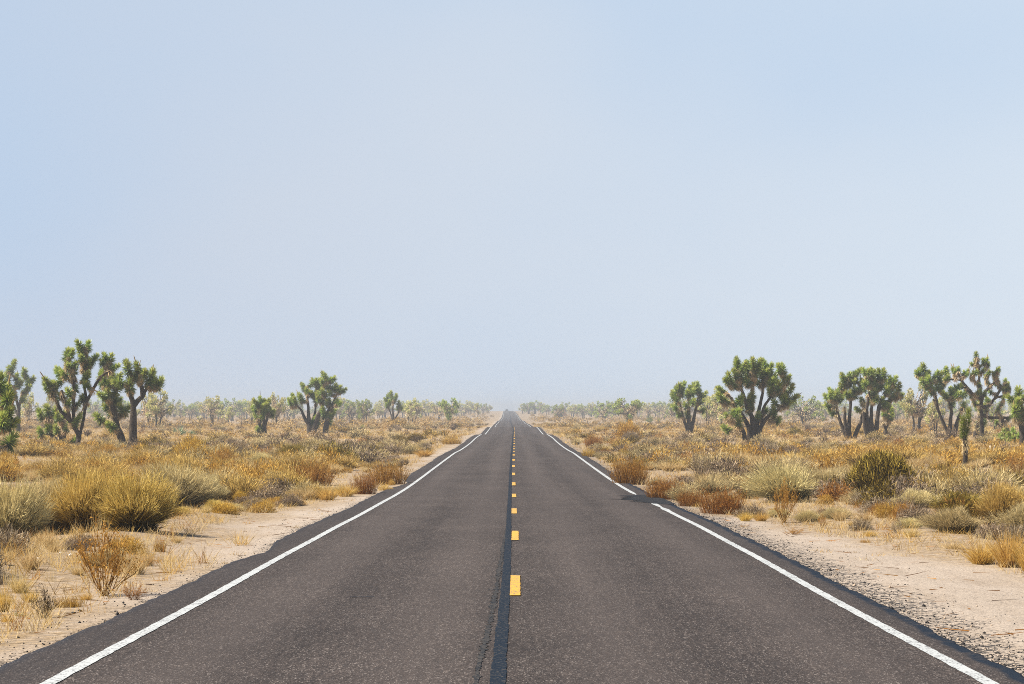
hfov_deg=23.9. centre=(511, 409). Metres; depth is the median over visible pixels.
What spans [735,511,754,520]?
golden grass tuft
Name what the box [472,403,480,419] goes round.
joshua tree
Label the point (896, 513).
brown bush
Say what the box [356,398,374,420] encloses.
joshua tree
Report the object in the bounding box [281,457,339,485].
russet bush
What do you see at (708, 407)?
joshua tree
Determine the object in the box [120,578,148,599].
twiggy bush
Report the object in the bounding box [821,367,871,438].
joshua tree
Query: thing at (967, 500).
olive bush
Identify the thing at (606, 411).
joshua tree
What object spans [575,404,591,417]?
joshua tree
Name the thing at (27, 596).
golden grass tuft
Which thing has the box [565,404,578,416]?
joshua tree
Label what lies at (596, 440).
russet bush
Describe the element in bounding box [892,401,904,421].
joshua tree
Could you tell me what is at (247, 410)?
joshua tree
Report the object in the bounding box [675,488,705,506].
russet bush
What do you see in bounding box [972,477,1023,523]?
broom bush
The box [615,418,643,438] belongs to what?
cushion bush
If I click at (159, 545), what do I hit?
russet grass tuft
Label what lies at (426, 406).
joshua tree
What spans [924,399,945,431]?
joshua tree
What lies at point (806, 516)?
sage bush
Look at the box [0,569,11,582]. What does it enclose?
grey bush
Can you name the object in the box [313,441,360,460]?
olive bush
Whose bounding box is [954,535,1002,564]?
golden grass tuft
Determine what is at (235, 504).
sage bush
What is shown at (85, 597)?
golden grass tuft
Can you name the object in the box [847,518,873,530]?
grey bush
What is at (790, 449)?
grey bush
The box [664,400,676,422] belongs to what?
joshua tree
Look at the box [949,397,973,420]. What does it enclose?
joshua tree
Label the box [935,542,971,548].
grass tuft
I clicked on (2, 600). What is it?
golden grass tuft
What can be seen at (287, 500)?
grey bush
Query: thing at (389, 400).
joshua tree
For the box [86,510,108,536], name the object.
dry stalks
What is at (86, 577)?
dry grass
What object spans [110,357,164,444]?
joshua tree
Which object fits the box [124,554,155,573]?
grass tuft
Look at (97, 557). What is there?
sage bush
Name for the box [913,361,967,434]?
joshua tree
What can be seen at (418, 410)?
joshua tree
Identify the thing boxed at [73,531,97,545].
grey bush
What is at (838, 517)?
grass tuft
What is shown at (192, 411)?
joshua tree
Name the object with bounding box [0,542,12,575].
grey bush
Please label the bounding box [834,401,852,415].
joshua tree
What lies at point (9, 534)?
grey bush
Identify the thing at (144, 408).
joshua tree
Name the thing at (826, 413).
joshua tree
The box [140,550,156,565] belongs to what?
grass tuft
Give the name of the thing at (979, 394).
joshua tree
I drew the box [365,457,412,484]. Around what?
russet bush
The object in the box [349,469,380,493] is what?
russet bush
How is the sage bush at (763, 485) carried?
on the ground at (980, 595)
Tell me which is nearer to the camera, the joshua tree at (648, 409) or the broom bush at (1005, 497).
the broom bush at (1005, 497)
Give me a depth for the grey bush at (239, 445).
116.48 m
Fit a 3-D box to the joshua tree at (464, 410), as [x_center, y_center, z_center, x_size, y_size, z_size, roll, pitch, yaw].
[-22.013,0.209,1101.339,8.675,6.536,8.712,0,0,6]
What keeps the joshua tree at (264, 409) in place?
on the ground at (980, 595)
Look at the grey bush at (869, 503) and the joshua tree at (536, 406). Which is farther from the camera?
the joshua tree at (536, 406)
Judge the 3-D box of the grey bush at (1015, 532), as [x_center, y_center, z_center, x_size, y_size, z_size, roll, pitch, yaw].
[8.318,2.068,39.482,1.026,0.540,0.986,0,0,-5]
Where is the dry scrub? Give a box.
[0,420,1023,506]
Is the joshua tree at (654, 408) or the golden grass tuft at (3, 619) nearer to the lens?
the golden grass tuft at (3, 619)
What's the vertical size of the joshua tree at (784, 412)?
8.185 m
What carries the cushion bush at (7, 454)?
on the ground at (980, 595)
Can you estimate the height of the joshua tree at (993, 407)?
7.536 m
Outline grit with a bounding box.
[0,496,1023,673]
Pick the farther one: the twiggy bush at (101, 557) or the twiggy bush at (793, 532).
the twiggy bush at (793, 532)
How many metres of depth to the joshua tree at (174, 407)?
869.41 m
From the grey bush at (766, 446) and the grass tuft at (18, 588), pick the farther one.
the grey bush at (766, 446)
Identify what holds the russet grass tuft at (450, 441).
on the ground at (980, 595)
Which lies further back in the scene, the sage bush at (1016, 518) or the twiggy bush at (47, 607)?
the sage bush at (1016, 518)
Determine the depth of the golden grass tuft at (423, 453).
124.22 m
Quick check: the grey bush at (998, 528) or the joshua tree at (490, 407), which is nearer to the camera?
the grey bush at (998, 528)
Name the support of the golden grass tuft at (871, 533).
on the ground at (980, 595)
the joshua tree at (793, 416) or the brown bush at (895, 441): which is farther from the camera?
the joshua tree at (793, 416)
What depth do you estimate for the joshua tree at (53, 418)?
170.74 m
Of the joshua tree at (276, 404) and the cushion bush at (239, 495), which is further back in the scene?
the joshua tree at (276, 404)
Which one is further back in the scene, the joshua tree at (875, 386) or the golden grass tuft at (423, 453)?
the joshua tree at (875, 386)
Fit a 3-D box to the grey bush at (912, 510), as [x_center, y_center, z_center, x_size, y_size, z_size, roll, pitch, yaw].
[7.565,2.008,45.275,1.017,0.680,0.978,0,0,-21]
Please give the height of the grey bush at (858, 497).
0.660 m
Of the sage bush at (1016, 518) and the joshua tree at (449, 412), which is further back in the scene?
the joshua tree at (449, 412)
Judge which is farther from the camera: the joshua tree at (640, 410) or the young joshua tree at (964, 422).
the joshua tree at (640, 410)
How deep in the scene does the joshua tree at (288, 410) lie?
786.13 m
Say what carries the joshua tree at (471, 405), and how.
on the ground at (980, 595)
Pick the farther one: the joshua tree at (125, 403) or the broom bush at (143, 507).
the joshua tree at (125, 403)
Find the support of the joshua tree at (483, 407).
on the ground at (980, 595)
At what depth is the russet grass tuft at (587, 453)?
123.33 m
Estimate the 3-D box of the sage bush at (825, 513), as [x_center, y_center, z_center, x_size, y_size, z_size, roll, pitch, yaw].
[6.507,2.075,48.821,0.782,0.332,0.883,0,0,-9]
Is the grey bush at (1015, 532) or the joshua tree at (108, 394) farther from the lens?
the joshua tree at (108, 394)
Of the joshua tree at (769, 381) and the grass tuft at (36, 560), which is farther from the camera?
the joshua tree at (769, 381)
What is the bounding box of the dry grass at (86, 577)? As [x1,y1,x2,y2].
[0,424,1023,642]
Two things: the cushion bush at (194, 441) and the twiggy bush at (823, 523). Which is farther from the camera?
the cushion bush at (194, 441)
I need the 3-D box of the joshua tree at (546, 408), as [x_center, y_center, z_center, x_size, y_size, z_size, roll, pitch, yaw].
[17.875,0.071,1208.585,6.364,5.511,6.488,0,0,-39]
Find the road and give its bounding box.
[0,411,1023,683]
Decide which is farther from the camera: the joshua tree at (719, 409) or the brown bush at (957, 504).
the joshua tree at (719, 409)
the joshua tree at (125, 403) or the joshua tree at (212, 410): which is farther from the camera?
the joshua tree at (125, 403)
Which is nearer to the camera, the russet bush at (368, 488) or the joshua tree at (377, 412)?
the russet bush at (368, 488)
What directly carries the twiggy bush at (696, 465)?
on the ground at (980, 595)
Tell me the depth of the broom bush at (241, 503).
56.07 m
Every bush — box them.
[0,449,19,466]
[0,472,60,540]
[0,521,42,555]
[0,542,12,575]
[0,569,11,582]
[8,470,67,535]
[29,583,58,617]
[43,463,122,532]
[60,536,89,550]
[73,511,142,595]
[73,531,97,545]
[73,548,131,567]
[88,463,185,532]
[98,443,117,454]
[108,534,148,553]
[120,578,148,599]
[134,455,222,508]
[168,431,212,459]
[170,424,187,434]
[170,506,193,515]
[199,498,231,510]
[203,472,232,502]
[212,444,234,463]
[212,501,241,514]
[229,438,254,457]
[231,490,248,502]
[231,502,249,511]
[236,497,275,508]
[243,498,271,511]
[246,500,277,512]
[249,450,275,463]
[266,496,279,506]
[275,492,306,506]
[276,441,311,455]
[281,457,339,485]
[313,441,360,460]
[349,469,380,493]
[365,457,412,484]
[378,484,394,490]
[387,479,395,484]
[393,433,410,445]
[407,433,424,440]
[422,428,433,434]
[584,432,605,446]
[605,453,653,484]
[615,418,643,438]
[621,430,642,440]
[642,474,686,499]
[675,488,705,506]
[685,438,709,477]
[695,483,750,514]
[732,462,820,502]
[732,503,769,517]
[748,439,778,455]
[767,507,791,516]
[770,474,799,522]
[782,445,801,454]
[783,527,803,534]
[787,426,802,434]
[790,508,822,521]
[802,467,846,490]
[816,494,834,504]
[818,512,826,527]
[820,506,854,518]
[843,447,921,492]
[846,489,874,505]
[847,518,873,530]
[851,496,902,512]
[866,500,889,515]
[886,516,905,532]
[887,498,922,519]
[889,486,947,507]
[890,482,919,497]
[891,437,905,444]
[891,490,914,505]
[894,517,922,528]
[895,502,937,522]
[908,504,986,533]
[927,489,988,511]
[931,489,983,522]
[935,493,979,516]
[971,521,1014,539]
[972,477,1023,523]
[981,501,1023,534]
[990,521,1023,543]
[997,436,1013,451]
[1006,444,1023,475]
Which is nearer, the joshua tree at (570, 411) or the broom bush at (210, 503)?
the broom bush at (210, 503)
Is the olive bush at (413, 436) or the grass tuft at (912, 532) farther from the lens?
the olive bush at (413, 436)
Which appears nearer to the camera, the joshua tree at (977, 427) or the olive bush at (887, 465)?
the olive bush at (887, 465)
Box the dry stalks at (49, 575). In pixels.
[40,562,56,581]
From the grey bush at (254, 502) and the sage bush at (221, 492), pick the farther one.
the sage bush at (221, 492)
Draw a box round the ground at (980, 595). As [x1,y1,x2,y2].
[0,411,1023,676]
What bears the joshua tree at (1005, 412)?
on the ground at (980, 595)
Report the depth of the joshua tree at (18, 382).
286.75 m
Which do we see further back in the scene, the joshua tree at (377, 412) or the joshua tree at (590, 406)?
the joshua tree at (590, 406)
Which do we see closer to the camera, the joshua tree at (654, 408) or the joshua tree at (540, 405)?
the joshua tree at (654, 408)
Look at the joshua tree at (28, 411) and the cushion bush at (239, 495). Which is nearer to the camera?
the cushion bush at (239, 495)
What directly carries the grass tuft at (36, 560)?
on the ground at (980, 595)
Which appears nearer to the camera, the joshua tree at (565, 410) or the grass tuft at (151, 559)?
the grass tuft at (151, 559)
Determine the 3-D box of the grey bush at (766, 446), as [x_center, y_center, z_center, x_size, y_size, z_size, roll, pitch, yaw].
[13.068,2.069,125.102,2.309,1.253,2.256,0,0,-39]
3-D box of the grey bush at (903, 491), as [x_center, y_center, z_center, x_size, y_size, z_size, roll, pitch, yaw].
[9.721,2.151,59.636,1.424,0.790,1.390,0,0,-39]
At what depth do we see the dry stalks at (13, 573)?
27.58 m
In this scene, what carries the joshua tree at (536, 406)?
on the ground at (980, 595)
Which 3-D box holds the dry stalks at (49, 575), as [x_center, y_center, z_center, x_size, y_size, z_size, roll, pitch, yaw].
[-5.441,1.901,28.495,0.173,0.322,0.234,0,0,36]
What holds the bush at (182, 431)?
on the ground at (980, 595)
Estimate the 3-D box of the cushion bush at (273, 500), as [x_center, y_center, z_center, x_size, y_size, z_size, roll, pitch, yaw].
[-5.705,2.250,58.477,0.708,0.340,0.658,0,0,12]
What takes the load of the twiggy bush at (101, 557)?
on the ground at (980, 595)
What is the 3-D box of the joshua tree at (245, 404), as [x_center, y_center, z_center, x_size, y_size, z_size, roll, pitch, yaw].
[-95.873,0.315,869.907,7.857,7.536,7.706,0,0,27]
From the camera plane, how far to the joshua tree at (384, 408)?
971.71 m
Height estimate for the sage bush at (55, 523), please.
1.271 m
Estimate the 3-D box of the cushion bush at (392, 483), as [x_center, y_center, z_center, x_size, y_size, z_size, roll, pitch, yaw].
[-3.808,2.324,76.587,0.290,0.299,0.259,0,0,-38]
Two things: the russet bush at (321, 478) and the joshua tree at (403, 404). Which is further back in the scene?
the joshua tree at (403, 404)
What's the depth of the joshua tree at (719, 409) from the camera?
357.03 m
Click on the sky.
(500, 204)
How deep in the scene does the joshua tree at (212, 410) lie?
489.12 m
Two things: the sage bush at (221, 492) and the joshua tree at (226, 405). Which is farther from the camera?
the joshua tree at (226, 405)
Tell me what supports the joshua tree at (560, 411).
on the ground at (980, 595)
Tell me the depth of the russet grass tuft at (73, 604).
24.44 m
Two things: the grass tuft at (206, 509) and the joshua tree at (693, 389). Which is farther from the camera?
the joshua tree at (693, 389)
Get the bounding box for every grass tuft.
[0,588,18,611]
[1,545,18,559]
[1,613,14,621]
[3,571,37,593]
[11,544,46,569]
[19,588,41,601]
[32,529,63,547]
[43,542,61,551]
[52,593,84,607]
[66,562,88,574]
[78,591,94,599]
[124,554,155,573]
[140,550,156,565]
[153,536,168,551]
[167,533,185,542]
[199,505,213,512]
[313,483,343,499]
[333,481,359,496]
[413,447,437,456]
[441,435,464,444]
[581,448,594,456]
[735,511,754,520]
[749,511,771,520]
[826,506,851,520]
[850,508,879,521]
[863,530,881,536]
[871,498,904,517]
[898,526,923,536]
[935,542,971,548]
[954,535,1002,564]
[979,525,1023,567]
[1005,527,1023,571]
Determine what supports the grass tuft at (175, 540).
on the ground at (980, 595)
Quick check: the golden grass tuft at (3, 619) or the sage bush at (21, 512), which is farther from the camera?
the sage bush at (21, 512)
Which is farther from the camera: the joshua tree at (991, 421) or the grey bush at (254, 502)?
the joshua tree at (991, 421)
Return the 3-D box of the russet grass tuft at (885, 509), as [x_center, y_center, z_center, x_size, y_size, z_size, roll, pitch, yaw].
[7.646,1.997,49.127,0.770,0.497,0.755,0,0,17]
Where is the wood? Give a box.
[15,403,1023,428]
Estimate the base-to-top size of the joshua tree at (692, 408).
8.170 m
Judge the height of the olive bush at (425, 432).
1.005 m
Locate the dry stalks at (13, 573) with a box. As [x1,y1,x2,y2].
[4,557,21,587]
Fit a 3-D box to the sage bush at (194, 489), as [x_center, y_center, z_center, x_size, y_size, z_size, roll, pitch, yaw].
[-8.127,1.742,58.368,2.356,1.371,2.527,0,0,16]
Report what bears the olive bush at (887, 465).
on the ground at (980, 595)
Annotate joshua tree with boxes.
[0,370,21,453]
[3,357,36,431]
[20,392,39,423]
[35,402,75,443]
[40,337,120,444]
[41,397,62,412]
[82,399,108,420]
[91,367,130,445]
[104,400,129,412]
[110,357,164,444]
[136,392,158,423]
[144,389,173,426]
[165,399,185,419]
[174,403,187,420]
[182,403,198,418]
[194,400,208,418]
[197,395,223,424]
[209,400,229,418]
[217,398,244,420]
[221,406,234,421]
[236,401,249,418]
[243,400,259,422]
[250,396,275,433]
[270,392,285,421]
[279,397,298,420]
[285,402,303,418]
[286,369,347,432]
[330,396,347,418]
[340,399,361,422]
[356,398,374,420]
[371,402,383,419]
[376,399,391,417]
[383,390,403,419]
[394,401,411,417]
[403,398,425,421]
[404,406,414,421]
[419,399,434,416]
[428,401,448,420]
[438,397,459,422]
[456,403,473,415]
[463,400,479,413]
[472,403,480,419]
[479,403,488,413]
[484,405,492,412]
[522,402,534,413]
[528,400,540,413]
[536,402,545,413]
[541,404,553,414]
[551,404,563,418]
[560,402,569,413]
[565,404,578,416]
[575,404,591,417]
[585,402,597,416]
[592,401,613,420]
[606,401,618,416]
[611,398,644,424]
[632,402,644,416]
[639,402,656,417]
[650,401,666,416]
[656,405,669,419]
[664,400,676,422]
[669,380,708,432]
[681,398,699,413]
[697,395,717,424]
[706,387,730,422]
[715,355,800,440]
[777,403,796,418]
[785,395,824,423]
[787,412,798,422]
[807,400,820,417]
[817,402,832,417]
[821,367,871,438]
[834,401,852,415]
[860,366,904,436]
[880,403,894,435]
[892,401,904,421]
[899,383,933,429]
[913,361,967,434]
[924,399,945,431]
[934,397,954,418]
[942,351,1011,437]
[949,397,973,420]
[957,406,972,464]
[973,399,987,436]
[977,399,1003,415]
[986,406,1002,429]
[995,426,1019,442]
[1002,396,1014,414]
[1004,385,1023,443]
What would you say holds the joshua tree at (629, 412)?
on the ground at (980, 595)
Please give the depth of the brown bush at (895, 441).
145.25 m
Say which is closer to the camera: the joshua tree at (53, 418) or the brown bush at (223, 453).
the brown bush at (223, 453)
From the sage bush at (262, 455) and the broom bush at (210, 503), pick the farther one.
the sage bush at (262, 455)
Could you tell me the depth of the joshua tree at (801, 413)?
455.53 m
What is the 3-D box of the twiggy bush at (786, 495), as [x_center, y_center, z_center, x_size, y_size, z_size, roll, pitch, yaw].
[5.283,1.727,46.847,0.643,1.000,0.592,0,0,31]
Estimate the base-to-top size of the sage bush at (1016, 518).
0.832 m
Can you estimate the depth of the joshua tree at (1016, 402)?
164.88 m
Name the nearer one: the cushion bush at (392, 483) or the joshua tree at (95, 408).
the cushion bush at (392, 483)
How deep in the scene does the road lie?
23.60 m
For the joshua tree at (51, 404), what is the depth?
786.00 m
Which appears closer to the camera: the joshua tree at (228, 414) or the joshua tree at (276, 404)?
the joshua tree at (276, 404)
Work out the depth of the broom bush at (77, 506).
41.24 m
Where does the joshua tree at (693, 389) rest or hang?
on the ground at (980, 595)
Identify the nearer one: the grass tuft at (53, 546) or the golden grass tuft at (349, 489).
the grass tuft at (53, 546)
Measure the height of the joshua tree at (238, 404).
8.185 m
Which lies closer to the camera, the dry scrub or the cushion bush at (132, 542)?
the cushion bush at (132, 542)
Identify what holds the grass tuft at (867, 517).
on the ground at (980, 595)
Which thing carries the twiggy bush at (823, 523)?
on the ground at (980, 595)
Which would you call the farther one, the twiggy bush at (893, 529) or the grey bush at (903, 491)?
the grey bush at (903, 491)
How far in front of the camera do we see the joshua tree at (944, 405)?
717.29 m
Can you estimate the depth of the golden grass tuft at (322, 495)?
62.35 m
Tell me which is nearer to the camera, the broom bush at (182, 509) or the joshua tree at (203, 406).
the broom bush at (182, 509)
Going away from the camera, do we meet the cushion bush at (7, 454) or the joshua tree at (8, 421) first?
the cushion bush at (7, 454)
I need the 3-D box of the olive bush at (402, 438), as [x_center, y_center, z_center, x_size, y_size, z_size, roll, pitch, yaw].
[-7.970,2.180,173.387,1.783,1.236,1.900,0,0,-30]
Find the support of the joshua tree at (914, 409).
on the ground at (980, 595)
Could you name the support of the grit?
on the ground at (980, 595)
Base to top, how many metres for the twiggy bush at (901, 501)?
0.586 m
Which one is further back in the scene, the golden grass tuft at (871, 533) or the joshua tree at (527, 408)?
the joshua tree at (527, 408)
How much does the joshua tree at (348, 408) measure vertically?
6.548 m
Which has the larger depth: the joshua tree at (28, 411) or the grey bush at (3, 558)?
the joshua tree at (28, 411)
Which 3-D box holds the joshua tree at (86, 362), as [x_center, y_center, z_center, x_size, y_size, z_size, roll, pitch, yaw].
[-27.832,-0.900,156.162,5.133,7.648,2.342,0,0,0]
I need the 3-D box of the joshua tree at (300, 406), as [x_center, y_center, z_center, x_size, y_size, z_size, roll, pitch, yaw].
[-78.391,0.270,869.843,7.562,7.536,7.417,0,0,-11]
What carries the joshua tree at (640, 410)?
on the ground at (980, 595)
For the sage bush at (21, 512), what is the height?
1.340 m
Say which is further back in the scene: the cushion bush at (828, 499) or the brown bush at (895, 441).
the brown bush at (895, 441)
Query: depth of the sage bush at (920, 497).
56.09 m
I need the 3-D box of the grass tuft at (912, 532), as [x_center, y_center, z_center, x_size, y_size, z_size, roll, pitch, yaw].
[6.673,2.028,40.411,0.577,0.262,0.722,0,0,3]
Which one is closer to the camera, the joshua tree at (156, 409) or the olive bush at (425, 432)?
the olive bush at (425, 432)
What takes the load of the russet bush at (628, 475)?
on the ground at (980, 595)
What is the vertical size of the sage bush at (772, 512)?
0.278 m
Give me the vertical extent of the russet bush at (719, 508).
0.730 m
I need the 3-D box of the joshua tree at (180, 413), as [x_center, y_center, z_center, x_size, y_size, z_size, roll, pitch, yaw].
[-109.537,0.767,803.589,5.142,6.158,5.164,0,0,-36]
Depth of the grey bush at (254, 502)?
54.73 m
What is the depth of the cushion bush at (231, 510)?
49.97 m
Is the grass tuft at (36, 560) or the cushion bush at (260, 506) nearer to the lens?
the grass tuft at (36, 560)
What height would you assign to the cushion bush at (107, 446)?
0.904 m
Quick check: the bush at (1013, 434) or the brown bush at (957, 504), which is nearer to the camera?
the brown bush at (957, 504)
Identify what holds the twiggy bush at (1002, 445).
on the ground at (980, 595)
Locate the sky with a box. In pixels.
[0,0,1023,410]
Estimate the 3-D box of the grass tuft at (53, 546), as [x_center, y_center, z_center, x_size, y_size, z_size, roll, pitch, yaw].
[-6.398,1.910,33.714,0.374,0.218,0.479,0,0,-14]
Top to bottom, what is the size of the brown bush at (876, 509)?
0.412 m
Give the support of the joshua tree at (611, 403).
on the ground at (980, 595)
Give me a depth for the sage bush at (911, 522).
43.14 m
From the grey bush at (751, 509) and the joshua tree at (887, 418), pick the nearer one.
the grey bush at (751, 509)
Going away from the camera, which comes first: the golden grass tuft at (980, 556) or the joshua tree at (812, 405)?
the golden grass tuft at (980, 556)
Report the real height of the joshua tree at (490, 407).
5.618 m
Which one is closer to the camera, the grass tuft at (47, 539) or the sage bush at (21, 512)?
the grass tuft at (47, 539)
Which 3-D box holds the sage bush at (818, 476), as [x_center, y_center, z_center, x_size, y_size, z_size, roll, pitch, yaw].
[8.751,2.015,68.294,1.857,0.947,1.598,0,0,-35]
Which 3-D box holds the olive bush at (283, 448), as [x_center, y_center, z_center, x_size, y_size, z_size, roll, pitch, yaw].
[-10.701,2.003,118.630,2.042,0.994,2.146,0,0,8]
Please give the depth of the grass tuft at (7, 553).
31.68 m
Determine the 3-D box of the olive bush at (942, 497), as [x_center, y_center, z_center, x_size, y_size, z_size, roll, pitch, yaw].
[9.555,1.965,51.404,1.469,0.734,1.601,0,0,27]
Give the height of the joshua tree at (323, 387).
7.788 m
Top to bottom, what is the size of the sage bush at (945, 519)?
0.610 m
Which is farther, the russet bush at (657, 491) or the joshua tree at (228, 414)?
the joshua tree at (228, 414)
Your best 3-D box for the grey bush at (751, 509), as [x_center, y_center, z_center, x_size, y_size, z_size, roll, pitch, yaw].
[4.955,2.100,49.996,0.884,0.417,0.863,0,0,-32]
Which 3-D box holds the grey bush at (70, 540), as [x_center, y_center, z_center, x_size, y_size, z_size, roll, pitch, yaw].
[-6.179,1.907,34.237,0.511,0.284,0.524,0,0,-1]
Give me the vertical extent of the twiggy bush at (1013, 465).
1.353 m
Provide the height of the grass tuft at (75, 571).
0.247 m
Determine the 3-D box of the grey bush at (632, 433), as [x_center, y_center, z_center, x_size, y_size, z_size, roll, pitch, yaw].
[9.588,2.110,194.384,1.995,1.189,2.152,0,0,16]
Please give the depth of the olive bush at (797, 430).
243.25 m
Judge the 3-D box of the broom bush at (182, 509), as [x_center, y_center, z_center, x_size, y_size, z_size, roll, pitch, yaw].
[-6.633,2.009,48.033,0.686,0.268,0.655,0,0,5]
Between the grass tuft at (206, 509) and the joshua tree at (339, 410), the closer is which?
the grass tuft at (206, 509)
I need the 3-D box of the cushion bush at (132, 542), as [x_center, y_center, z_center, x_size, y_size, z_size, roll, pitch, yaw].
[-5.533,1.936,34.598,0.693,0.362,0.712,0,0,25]
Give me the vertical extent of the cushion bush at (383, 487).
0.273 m
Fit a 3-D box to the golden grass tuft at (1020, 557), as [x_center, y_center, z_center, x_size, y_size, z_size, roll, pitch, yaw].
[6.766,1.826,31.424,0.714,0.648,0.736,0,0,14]
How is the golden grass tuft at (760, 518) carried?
on the ground at (980, 595)
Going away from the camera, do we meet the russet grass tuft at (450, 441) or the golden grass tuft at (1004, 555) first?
the golden grass tuft at (1004, 555)
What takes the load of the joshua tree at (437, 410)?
on the ground at (980, 595)
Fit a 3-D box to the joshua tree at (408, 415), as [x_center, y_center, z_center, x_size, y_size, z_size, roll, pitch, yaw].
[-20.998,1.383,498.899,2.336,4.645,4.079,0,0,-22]
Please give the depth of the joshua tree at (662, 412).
881.16 m

